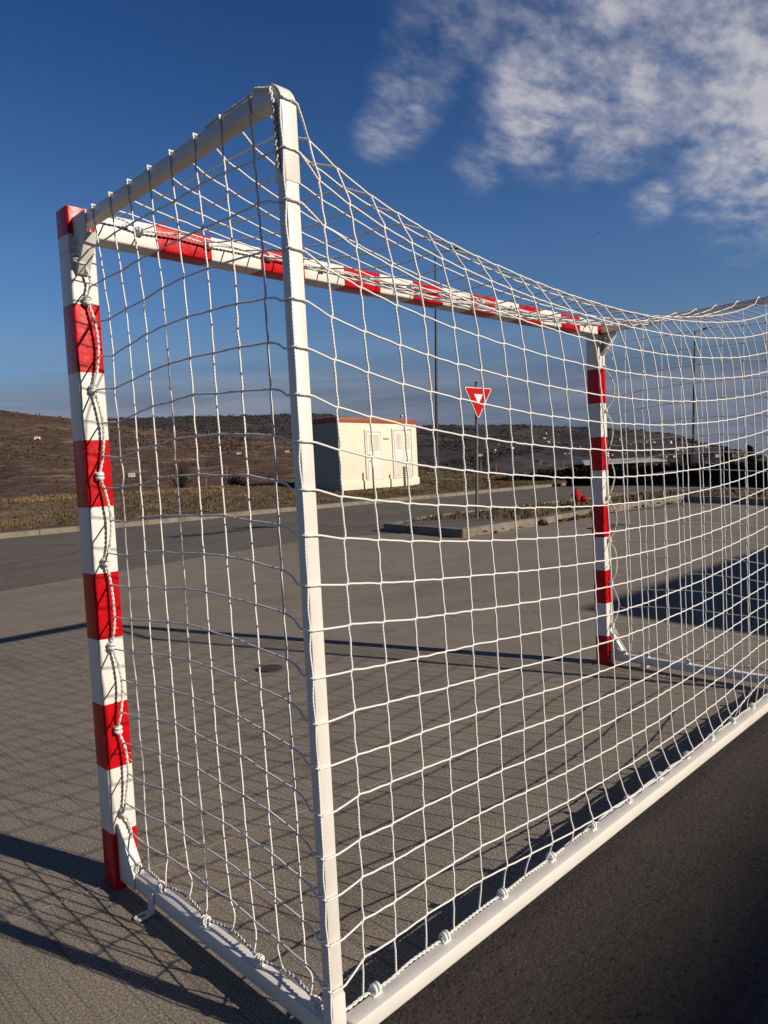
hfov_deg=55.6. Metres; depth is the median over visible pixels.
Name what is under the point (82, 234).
handball goal
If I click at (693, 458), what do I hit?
utility cabinet
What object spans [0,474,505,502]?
crest grass
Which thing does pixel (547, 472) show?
thorn hedge
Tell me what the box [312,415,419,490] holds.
transformer building
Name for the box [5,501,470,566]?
painted line
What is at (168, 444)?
hillside brush
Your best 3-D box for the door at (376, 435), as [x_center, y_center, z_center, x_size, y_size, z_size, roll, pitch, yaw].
[-0.428,-2.609,33.983,0.057,2.212,1.012,0,4,39]
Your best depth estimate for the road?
16.58 m
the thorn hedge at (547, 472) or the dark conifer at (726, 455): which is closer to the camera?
the thorn hedge at (547, 472)
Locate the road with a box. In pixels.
[0,484,767,590]
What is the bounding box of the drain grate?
[587,524,627,528]
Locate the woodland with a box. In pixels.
[107,413,766,474]
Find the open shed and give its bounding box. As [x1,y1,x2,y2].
[570,457,666,469]
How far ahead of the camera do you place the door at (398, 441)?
35.41 m
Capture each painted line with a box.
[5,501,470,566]
[690,514,767,530]
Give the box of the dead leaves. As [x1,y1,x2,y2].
[482,499,691,533]
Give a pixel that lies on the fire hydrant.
(578, 497)
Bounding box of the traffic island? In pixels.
[383,489,767,537]
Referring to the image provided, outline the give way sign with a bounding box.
[464,382,490,518]
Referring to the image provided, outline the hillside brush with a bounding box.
[0,410,490,495]
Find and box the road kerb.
[0,482,566,538]
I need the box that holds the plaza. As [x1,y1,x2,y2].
[0,502,767,1023]
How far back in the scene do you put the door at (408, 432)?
36.02 m
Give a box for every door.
[366,432,382,479]
[394,431,403,475]
[402,431,411,474]
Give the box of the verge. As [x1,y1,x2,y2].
[0,463,727,530]
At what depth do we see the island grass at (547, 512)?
18.04 m
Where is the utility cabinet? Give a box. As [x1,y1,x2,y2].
[683,453,698,463]
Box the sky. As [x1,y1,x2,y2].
[0,0,767,454]
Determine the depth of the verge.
27.47 m
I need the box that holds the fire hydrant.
[570,488,587,503]
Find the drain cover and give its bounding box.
[257,664,282,671]
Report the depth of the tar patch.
16.46 m
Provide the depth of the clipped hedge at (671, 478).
31.22 m
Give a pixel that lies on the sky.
(515, 133)
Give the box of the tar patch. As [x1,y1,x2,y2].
[160,529,249,537]
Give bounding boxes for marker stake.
[403,467,405,488]
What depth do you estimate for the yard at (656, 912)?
1.92 m
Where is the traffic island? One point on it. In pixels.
(452, 527)
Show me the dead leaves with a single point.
(580, 516)
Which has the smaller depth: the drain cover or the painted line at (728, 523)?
the drain cover
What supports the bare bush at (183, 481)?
on the verge
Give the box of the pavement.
[0,482,564,532]
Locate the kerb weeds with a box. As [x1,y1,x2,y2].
[538,502,669,525]
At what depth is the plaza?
3.38 m
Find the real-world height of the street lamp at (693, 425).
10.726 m
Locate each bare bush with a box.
[166,457,196,487]
[223,476,246,484]
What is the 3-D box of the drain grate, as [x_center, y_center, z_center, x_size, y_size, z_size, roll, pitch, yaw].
[4.125,0.264,13.268,0.920,0.013,0.420,-6,5,-45]
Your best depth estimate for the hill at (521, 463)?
1056.82 m
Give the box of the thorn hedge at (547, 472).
[454,466,588,485]
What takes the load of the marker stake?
on the verge
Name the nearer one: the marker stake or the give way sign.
the give way sign
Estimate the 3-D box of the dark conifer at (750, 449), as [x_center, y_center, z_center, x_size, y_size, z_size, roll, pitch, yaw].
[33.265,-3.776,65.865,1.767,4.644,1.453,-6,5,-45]
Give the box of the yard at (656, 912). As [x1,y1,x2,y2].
[379,712,767,1023]
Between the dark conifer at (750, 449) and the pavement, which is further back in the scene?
the dark conifer at (750, 449)
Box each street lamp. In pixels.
[434,246,459,483]
[692,326,711,452]
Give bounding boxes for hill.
[0,410,473,497]
[108,414,766,474]
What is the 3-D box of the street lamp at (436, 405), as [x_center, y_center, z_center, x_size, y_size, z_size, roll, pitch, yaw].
[3.197,-7.255,36.817,1.397,12.238,0.260,-2,3,-15]
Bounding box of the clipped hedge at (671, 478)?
[564,459,767,486]
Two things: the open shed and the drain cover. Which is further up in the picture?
the open shed
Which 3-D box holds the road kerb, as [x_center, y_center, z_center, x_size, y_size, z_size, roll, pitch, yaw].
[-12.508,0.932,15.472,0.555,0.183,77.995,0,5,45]
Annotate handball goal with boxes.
[56,84,767,1023]
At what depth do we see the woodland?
1275.11 m
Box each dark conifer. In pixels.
[721,446,734,463]
[744,445,758,461]
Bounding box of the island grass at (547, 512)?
[402,487,767,522]
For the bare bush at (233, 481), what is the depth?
35.87 m
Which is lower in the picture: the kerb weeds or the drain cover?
the drain cover
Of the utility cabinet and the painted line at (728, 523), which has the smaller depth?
the painted line at (728, 523)

